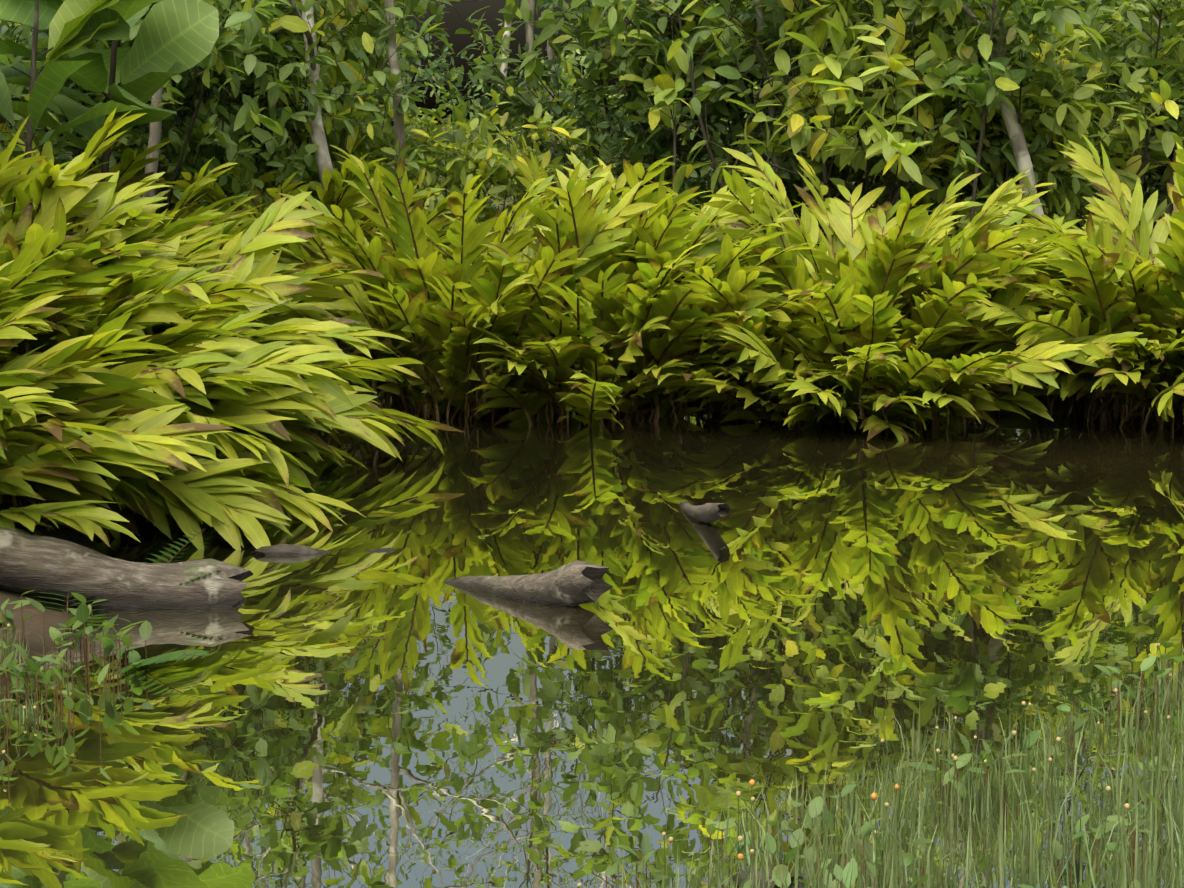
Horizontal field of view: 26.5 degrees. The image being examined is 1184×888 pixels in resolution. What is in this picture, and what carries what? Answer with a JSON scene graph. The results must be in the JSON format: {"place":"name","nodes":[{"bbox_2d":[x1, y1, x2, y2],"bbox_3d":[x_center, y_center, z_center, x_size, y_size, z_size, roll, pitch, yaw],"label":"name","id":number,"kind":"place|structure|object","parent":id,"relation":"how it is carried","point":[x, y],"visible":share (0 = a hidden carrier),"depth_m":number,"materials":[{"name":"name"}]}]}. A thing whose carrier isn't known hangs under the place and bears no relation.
{"place":"outdoors","nodes":[
{"label":"outdoors","id":0,"kind":"place"},
{"bbox_2d":[376,0,641,124],"label":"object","id":1,"kind":"structure","parent":0,"point":[452,21],"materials":[{"name":"green plant"}]},
{"bbox_2d":[0,126,1148,687],"bbox_3d":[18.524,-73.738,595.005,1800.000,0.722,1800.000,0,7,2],"label":"ground","id":2,"kind":"structure","parent":0,"point":[40,622],"depth_m":10.82,"materials":[{"name":"soil"}]},
{"bbox_2d":[0,19,74,174],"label":"shrub","id":3,"kind":"object","parent":2,"relation":"on","point":[38,135],"visible":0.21,"depth_m":19.32,"materials":[{"name":"green plant"}]},
{"bbox_2d":[1,169,99,196],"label":"ginger plant","id":4,"kind":"object","parent":2,"relation":"on","point":[91,173],"depth_m":20.16,"materials":[{"name":"green plant"}]},
{"bbox_2d":[0,0,142,174],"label":"leaf tree","id":5,"kind":"object","parent":2,"relation":"on","point":[74,24],"visible":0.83,"depth_m":15.87,"materials":[{"name":"green plant"}]},
{"bbox_2d":[0,198,195,366],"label":"ginger plant","id":6,"kind":"object","parent":2,"relation":"on","point":[145,255],"depth_m":14.38,"materials":[{"name":"green plant"}]},
{"bbox_2d":[8,35,196,169],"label":"shrub","id":7,"kind":"object","parent":2,"relation":"on","point":[95,100],"depth_m":23.46,"materials":[{"name":"green plant"}]},
{"bbox_2d":[0,0,218,181],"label":"leaf tree","id":8,"kind":"object","parent":2,"relation":"on","point":[174,37],"visible":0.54,"depth_m":16.63,"materials":[{"name":"green plant"}]},
{"bbox_2d":[0,229,232,549],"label":"ginger plant","id":9,"kind":"object","parent":2,"relation":"on","point":[66,485],"visible":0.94,"depth_m":11.67,"materials":[{"name":"green plant"}]},
{"bbox_2d":[0,19,250,216],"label":"shrub","id":10,"kind":"object","parent":2,"relation":"on","point":[64,157],"visible":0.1,"depth_m":20.02,"materials":[{"name":"green plant"}]},
{"bbox_2d":[142,1,163,196],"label":"pale tree","id":11,"kind":"object","parent":2,"relation":"on","point":[155,129],"visible":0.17,"depth_m":18.78,"materials":[{"name":"grey plant"}]},
{"bbox_2d":[0,0,309,215],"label":"shrub","id":12,"kind":"object","parent":2,"relation":"on","point":[249,21],"visible":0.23,"depth_m":18.81,"materials":[{"name":"green plant"}]},
{"bbox_2d":[0,1,360,162],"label":"shrub","id":13,"kind":"object","parent":2,"relation":"on","point":[357,42],"depth_m":21.49,"materials":[{"name":"green plant"}]},
{"bbox_2d":[0,0,365,212],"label":"shrub","id":14,"kind":"object","parent":2,"relation":"on","point":[268,177],"visible":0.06,"depth_m":21.63,"materials":[{"name":"green plant"}]},
{"bbox_2d":[0,128,370,363],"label":"ginger plant","id":15,"kind":"object","parent":2,"relation":"on","point":[128,158],"visible":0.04,"depth_m":16.79,"materials":[{"name":"green plant"}]},
{"bbox_2d":[0,113,405,549],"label":"ginger plant","id":16,"kind":"object","parent":2,"relation":"on","point":[245,481],"visible":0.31,"depth_m":13.30,"materials":[{"name":"green plant"}]},
{"bbox_2d":[10,0,413,204],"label":"shrub","id":17,"kind":"object","parent":2,"relation":"on","point":[275,92],"visible":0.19,"depth_m":20.07,"materials":[{"name":"green plant"}]},
{"bbox_2d":[9,1,440,208],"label":"shrub","id":18,"kind":"object","parent":2,"relation":"on","point":[347,29],"visible":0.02,"depth_m":23.57,"materials":[{"name":"green plant"}]},
{"bbox_2d":[7,0,453,229],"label":"shrub","id":19,"kind":"object","parent":2,"relation":"on","point":[410,46],"visible":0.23,"depth_m":21.34,"materials":[{"name":"green plant"}]},
{"bbox_2d":[0,107,465,470],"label":"ginger plant","id":20,"kind":"object","parent":2,"relation":"on","point":[254,286],"visible":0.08,"depth_m":15.43,"materials":[{"name":"green plant"}]},
{"bbox_2d":[237,129,245,156],"bbox_3d":[-3.256,-4.535,22.517,4.444,7.195,4.132,4,8,30],"label":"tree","id":21,"kind":"object","parent":2,"relation":"on","point":[241,154],"depth_m":22.02,"materials":[{"name":"green plant"}]},
{"bbox_2d":[107,0,381,194],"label":"shrub","id":22,"kind":"object","parent":2,"relation":"on","point":[186,76],"visible":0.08,"depth_m":21.22,"materials":[{"name":"green plant"}]},
{"bbox_2d":[288,0,332,190],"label":"pale tree","id":23,"kind":"object","parent":2,"relation":"on","point":[322,154],"visible":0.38,"depth_m":20.47,"materials":[{"name":"grey plant"}]},
{"bbox_2d":[220,14,409,191],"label":"shrub","id":24,"kind":"object","parent":2,"relation":"on","point":[289,142],"depth_m":25.27,"materials":[{"name":"green plant"}]},
{"bbox_2d":[162,152,479,348],"bbox_3d":[-2.277,-1.400,20.370,2.864,1.947,2.937,0,7,2],"label":"ginger plant","id":25,"kind":"object","parent":2,"relation":"on","point":[342,195],"visible":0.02,"depth_m":19.98,"materials":[{"name":"green plant"}]},
{"bbox_2d":[229,0,427,220],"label":"shrub","id":26,"kind":"object","parent":2,"relation":"on","point":[357,150],"visible":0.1,"depth_m":22.92,"materials":[{"name":"green plant"}]},
{"bbox_2d":[288,4,407,166],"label":"shrub","id":27,"kind":"object","parent":2,"relation":"on","point":[349,21],"visible":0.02,"depth_m":26.28,"materials":[{"name":"green plant"}]},
{"bbox_2d":[289,129,462,195],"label":"shrub","id":28,"kind":"object","parent":2,"relation":"on","point":[461,185],"depth_m":26.67,"materials":[{"name":"green plant"}]},
{"bbox_2d":[284,0,469,190],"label":"shrub","id":29,"kind":"object","parent":2,"relation":"on","point":[410,25],"depth_m":25.82,"materials":[{"name":"green plant"}]},
{"bbox_2d":[0,302,788,675],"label":"fern fronds","id":30,"kind":"object","parent":2,"relation":"on","point":[178,656],"visible":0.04,"depth_m":9.93,"materials":[{"name":"green plant"}]},
{"bbox_2d":[385,0,405,194],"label":"pale tree","id":31,"kind":"object","parent":2,"relation":"on","point":[399,130],"visible":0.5,"depth_m":21.67,"materials":[{"name":"grey plant"}]},
{"bbox_2d":[373,49,423,125],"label":"shrub","id":32,"kind":"object","parent":2,"relation":"on","point":[389,100],"depth_m":39.40,"materials":[{"name":"green plant"}]},
{"bbox_2d":[366,113,456,226],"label":"shrub","id":33,"kind":"object","parent":2,"relation":"on","point":[432,142],"depth_m":24.70,"materials":[{"name":"green plant"}]},
{"bbox_2d":[344,38,521,230],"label":"shrub","id":34,"kind":"object","parent":2,"relation":"on","point":[408,139],"visible":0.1,"depth_m":24.09,"materials":[{"name":"green plant"}]},
{"bbox_2d":[370,18,505,126],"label":"shrub","id":35,"kind":"object","parent":2,"relation":"on","point":[430,78],"visible":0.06,"depth_m":35.71,"materials":[{"name":"green plant"}]},
{"bbox_2d":[387,103,501,230],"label":"shrub","id":36,"kind":"object","parent":2,"relation":"on","point":[412,122],"visible":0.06,"depth_m":27.22,"materials":[{"name":"green plant"}]},
{"bbox_2d":[278,145,657,422],"bbox_3d":[-1.118,-0.869,18.164,3.072,2.551,2.917,6,10,40],"label":"ginger plant","id":37,"kind":"object","parent":2,"relation":"on","point":[455,372],"visible":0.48,"depth_m":17.63,"materials":[{"name":"green plant"}]},
{"bbox_2d":[358,88,593,259],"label":"shrub","id":38,"kind":"object","parent":2,"relation":"on","point":[502,168],"visible":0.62,"depth_m":21.59,"materials":[{"name":"green plant"}]},
{"bbox_2d":[486,21,511,204],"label":"tree","id":39,"kind":"object","parent":2,"relation":"on","point":[504,65],"visible":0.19,"depth_m":43.84,"materials":[{"name":"grey plant"}]},
{"bbox_2d":[524,0,534,254],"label":"pale tree","id":40,"kind":"object","parent":2,"relation":"on","point":[529,29],"visible":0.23,"depth_m":23.53,"materials":[{"name":"grey plant"}]},
{"bbox_2d":[482,71,586,201],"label":"shrub","id":41,"kind":"object","parent":2,"relation":"on","point":[515,182],"depth_m":36.30,"materials":[{"name":"green plant"}]},
{"bbox_2d":[424,19,680,232],"bbox_3d":[-0.562,-3.525,30.300,3.216,3.173,2.427,5,9,32],"label":"shrub","id":42,"kind":"object","parent":2,"relation":"on","point":[571,59],"visible":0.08,"depth_m":29.94,"materials":[{"name":"green plant"}]},
{"bbox_2d":[547,0,557,201],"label":"pale tree","id":43,"kind":"object","parent":2,"relation":"on","point":[550,52],"visible":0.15,"depth_m":24.61,"materials":[{"name":"grey plant"}]},
{"bbox_2d":[506,56,626,184],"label":"shrub","id":44,"kind":"object","parent":2,"relation":"on","point":[572,82],"visible":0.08,"depth_m":25.89,"materials":[{"name":"green plant"}]},
{"bbox_2d":[343,151,834,430],"bbox_3d":[0.116,-0.861,18.127,3.599,2.480,3.250,6,9,38],"label":"ginger plant","id":45,"kind":"object","parent":2,"relation":"on","point":[646,287],"visible":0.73,"depth_m":17.60,"materials":[{"name":"green plant"}]},
{"bbox_2d":[0,590,1183,887],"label":"marsh weeds","id":46,"kind":"object","parent":2,"relation":"on","point":[32,678],"visible":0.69,"depth_m":7.89,"materials":[{"name":"green plant"}]},
{"bbox_2d":[418,0,810,240],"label":"shrub","id":47,"kind":"object","parent":2,"relation":"on","point":[511,11],"visible":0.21,"depth_m":22.84,"materials":[{"name":"green plant"}]},
{"bbox_2d":[469,0,772,214],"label":"shrub","id":48,"kind":"object","parent":2,"relation":"on","point":[588,153],"visible":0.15,"depth_m":23.43,"materials":[{"name":"green plant"}]},
{"bbox_2d":[427,0,868,243],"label":"shrub","id":49,"kind":"object","parent":2,"relation":"on","point":[618,121],"visible":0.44,"depth_m":22.47,"materials":[{"name":"green plant"}]},
{"bbox_2d":[595,101,708,213],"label":"shrub","id":50,"kind":"object","parent":2,"relation":"on","point":[683,142],"depth_m":32.94,"materials":[{"name":"green plant"}]},
{"bbox_2d":[619,0,717,196],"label":"sapling","id":51,"kind":"object","parent":2,"relation":"on","point":[668,77],"visible":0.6,"depth_m":21.74,"materials":[{"name":"green plant"}]},
{"bbox_2d":[600,1,755,165],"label":"shrub","id":52,"kind":"object","parent":2,"relation":"on","point":[721,117],"depth_m":38.52,"materials":[{"name":"green plant"}]},
{"bbox_2d":[552,0,869,225],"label":"shrub","id":53,"kind":"object","parent":2,"relation":"on","point":[663,24],"visible":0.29,"depth_m":22.26,"materials":[{"name":"green plant"}]},
{"bbox_2d":[679,1,757,172],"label":"shrub","id":54,"kind":"object","parent":2,"relation":"on","point":[722,117],"depth_m":33.26,"materials":[{"name":"green plant"}]},
{"bbox_2d":[646,0,863,244],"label":"shrub","id":55,"kind":"object","parent":2,"relation":"on","point":[754,96],"visible":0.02,"depth_m":26.84,"materials":[{"name":"green plant"}]},
{"bbox_2d":[753,0,783,207],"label":"pale tree","id":56,"kind":"object","parent":2,"relation":"on","point":[772,110],"visible":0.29,"depth_m":22.03,"materials":[{"name":"grey plant"}]},
{"bbox_2d":[733,868,804,887],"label":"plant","id":57,"kind":"object","parent":2,"relation":"on","point":[740,875],"visible":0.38,"depth_m":6.92,"materials":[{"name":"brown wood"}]},
{"bbox_2d":[506,0,1042,222],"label":"shrub","id":58,"kind":"object","parent":2,"relation":"on","point":[616,28],"visible":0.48,"depth_m":21.10,"materials":[{"name":"green plant"}]},
{"bbox_2d":[586,0,981,202],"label":"shrub","id":59,"kind":"object","parent":2,"relation":"on","point":[750,6],"depth_m":23.68,"materials":[{"name":"green plant"}]},
{"bbox_2d":[763,0,831,213],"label":"sapling","id":60,"kind":"object","parent":2,"relation":"on","point":[823,50],"visible":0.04,"depth_m":22.73,"materials":[{"name":"green plant"}]},
{"bbox_2d":[726,3,871,209],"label":"shrub","id":61,"kind":"object","parent":2,"relation":"on","point":[799,110],"depth_m":28.79,"materials":[{"name":"green plant"}]},
{"bbox_2d":[695,9,912,244],"bbox_3d":[1.989,-2.787,24.058,2.222,3.298,3.140,-3,8,-19],"label":"shrub","id":62,"kind":"object","parent":2,"relation":"on","point":[842,175],"depth_m":23.34,"materials":[{"name":"green plant"}]},
{"bbox_2d":[645,0,992,230],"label":"shrub","id":63,"kind":"object","parent":2,"relation":"on","point":[831,80],"visible":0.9,"depth_m":20.28,"materials":[{"name":"green plant"}]},
{"bbox_2d":[680,0,978,245],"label":"shrub","id":64,"kind":"object","parent":2,"relation":"on","point":[918,90],"visible":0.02,"depth_m":23.12,"materials":[{"name":"green plant"}]},
{"bbox_2d":[840,21,852,201],"bbox_3d":[2.063,-6.045,22.275,6.300,10.217,5.888,4,8,27],"label":"tree","id":65,"kind":"object","parent":2,"relation":"on","point":[843,199],"depth_m":24.54,"materials":[{"name":"green plant"}]},
{"bbox_2d":[576,147,1142,440],"bbox_3d":[1.689,-0.864,18.231,4.250,2.529,4.001,0,7,2],"label":"ginger plant","id":66,"kind":"object","parent":2,"relation":"on","point":[874,359],"visible":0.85,"depth_m":17.47,"materials":[{"name":"green plant"}]},
{"bbox_2d":[744,26,1001,198],"bbox_3d":[3.013,-3.449,24.716,3.319,4.516,3.989,3,8,24],"label":"shrub","id":67,"kind":"object","parent":2,"relation":"on","point":[955,31],"depth_m":24.68,"materials":[{"name":"green plant"}]},
{"bbox_2d":[744,0,1117,229],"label":"shrub","id":68,"kind":"object","parent":2,"relation":"on","point":[908,20],"visible":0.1,"depth_m":22.27,"materials":[{"name":"green plant"}]},
{"bbox_2d":[913,0,1046,221],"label":"sapling","id":69,"kind":"object","parent":2,"relation":"on","point":[978,90],"visible":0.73,"depth_m":20.06,"materials":[{"name":"green plant"}]},
{"bbox_2d":[796,0,1183,230],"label":"shrub","id":70,"kind":"object","parent":2,"relation":"on","point":[1137,22],"visible":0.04,"depth_m":21.84,"materials":[{"name":"green plant"}]},
{"bbox_2d":[797,0,1183,252],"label":"shrub","id":71,"kind":"object","parent":2,"relation":"on","point":[1105,97],"visible":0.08,"depth_m":21.45,"materials":[{"name":"green plant"}]},
{"bbox_2d":[962,0,1043,227],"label":"pale tree","id":72,"kind":"object","parent":2,"relation":"on","point":[1023,161],"visible":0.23,"depth_m":20.61,"materials":[{"name":"grey plant"}]},
{"bbox_2d":[873,1,1175,224],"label":"shrub","id":73,"kind":"object","parent":2,"relation":"on","point":[1116,79],"visible":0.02,"depth_m":25.01,"materials":[{"name":"green plant"}]},
{"bbox_2d":[900,0,1182,254],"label":"shrub","id":74,"kind":"object","parent":2,"relation":"on","point":[1075,107],"visible":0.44,"depth_m":20.82,"materials":[{"name":"green plant"}]},
{"bbox_2d":[904,133,1183,430],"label":"ginger plant","id":75,"kind":"object","parent":2,"relation":"on","point":[1116,269],"visible":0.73,"depth_m":17.46,"materials":[{"name":"green plant"}]},
{"bbox_2d":[908,0,1183,235],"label":"shrub","id":76,"kind":"object","parent":2,"relation":"on","point":[1033,22],"visible":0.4,"depth_m":20.67,"materials":[{"name":"green plant"}]},
{"bbox_2d":[955,11,1155,229],"bbox_3d":[4.924,-3.395,26.777,2.696,5.336,5.172,6,9,39],"label":"shrub","id":77,"kind":"object","parent":2,"relation":"on","point":[1145,15],"depth_m":25.86,"materials":[{"name":"green plant"}]},
{"bbox_2d":[1030,0,1183,182],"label":"shrub","id":78,"kind":"object","parent":2,"relation":"on","point":[1132,164],"visible":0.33,"depth_m":21.83,"materials":[{"name":"green plant"}]},
{"bbox_2d":[1057,0,1179,229],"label":"shrub","id":79,"kind":"object","parent":2,"relation":"on","point":[1148,195],"visible":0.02,"depth_m":25.28,"materials":[{"name":"green plant"}]},
{"bbox_2d":[1055,0,1183,192],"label":"shrub","id":80,"kind":"object","parent":2,"relation":"on","point":[1116,52],"visible":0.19,"depth_m":24.23,"materials":[{"name":"green plant"}]},
{"bbox_2d":[1059,4,1181,237],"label":"shrub","id":81,"kind":"object","parent":2,"relation":"on","point":[1177,102],"visible":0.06,"depth_m":25.28,"materials":[{"name":"green plant"}]},
{"bbox_2d":[1065,0,1179,206],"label":"shrub","id":82,"kind":"object","parent":2,"relation":"on","point":[1164,167],"visible":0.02,"depth_m":25.80,"materials":[{"name":"green plant"}]},
{"bbox_2d":[1093,0,1183,225],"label":"sapling","id":83,"kind":"object","parent":2,"relation":"on","point":[1130,52],"visible":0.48,"depth_m":21.95,"materials":[{"name":"green plant"}]},
{"bbox_2d":[1134,0,1183,202],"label":"shrub","id":84,"kind":"object","parent":2,"relation":"on","point":[1161,127],"visible":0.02,"depth_m":25.82,"materials":[{"name":"green plant"}]},
{"bbox_2d":[1141,11,1177,213],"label":"shrub","id":85,"kind":"object","parent":2,"relation":"on","point":[1156,173],"visible":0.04,"depth_m":27.00,"materials":[{"name":"green plant"}]},
{"bbox_2d":[1143,12,1175,218],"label":"shrub","id":86,"kind":"object","parent":2,"relation":"on","point":[1162,187],"depth_m":28.77,"materials":[{"name":"green plant"}]},
{"bbox_2d":[1143,0,1183,238],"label":"tree","id":87,"kind":"object","parent":2,"relation":"on","point":[1169,209],"visible":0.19,"depth_m":24.07,"materials":[{"name":"green plant"}]},
{"bbox_2d":[1164,59,1183,238],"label":"shrub","id":88,"kind":"object","parent":2,"relation":"on","point":[1170,67],"visible":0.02,"depth_m":24.33,"materials":[{"name":"green plant"}]},
{"bbox_2d":[0,125,1183,887],"bbox_3d":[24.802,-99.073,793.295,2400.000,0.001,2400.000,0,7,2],"label":"water","id":89,"kind":"structure","parent":0,"point":[350,709],"depth_m":9.97,"materials":[{"name":"green liquid"}]},
{"bbox_2d":[0,527,253,610],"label":"log","id":90,"kind":"object","parent":89,"relation":"in","point":[37,564],"visible":0.81,"depth_m":10.99,"materials":[{"name":"grey wood"}]},
{"bbox_2d":[251,544,393,555],"bbox_3d":[-1.321,0.560,12.469,0.779,0.138,0.106,-2,7,-13],"label":"floating log","id":91,"kind":"object","parent":89,"relation":"on","point":[284,550],"visible":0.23,"depth_m":12.40,"materials":[{"name":"grey wood"}]},
{"bbox_2d":[443,560,612,606],"bbox_3d":[-0.418,0.647,11.417,1.291,0.352,0.196,7,10,44],"label":"log","id":92,"kind":"object","parent":89,"relation":"in","point":[575,583],"visible":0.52,"depth_m":11.08,"materials":[{"name":"grey wood"}]},
{"bbox_2d":[679,501,729,523],"bbox_3d":[0.559,0.362,13.784,0.134,0.290,1.513,-1,7,-8],"label":"snag","id":93,"kind":"object","parent":89,"relation":"in","point":[707,513],"visible":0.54,"depth_m":13.28,"materials":[{"name":"grey wood"}]},
{"bbox_2d":[0,624,1183,887],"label":"marsh grass","id":94,"kind":"structure","parent":0,"point":[992,802],"depth_m":7.37,"materials":[{"name":"green plant"}]},
{"bbox_2d":[2,624,1171,886],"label":"flowers","id":95,"kind":"object","parent":94,"relation":"on","point":[874,796],"visible":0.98,"depth_m":7.12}
]}

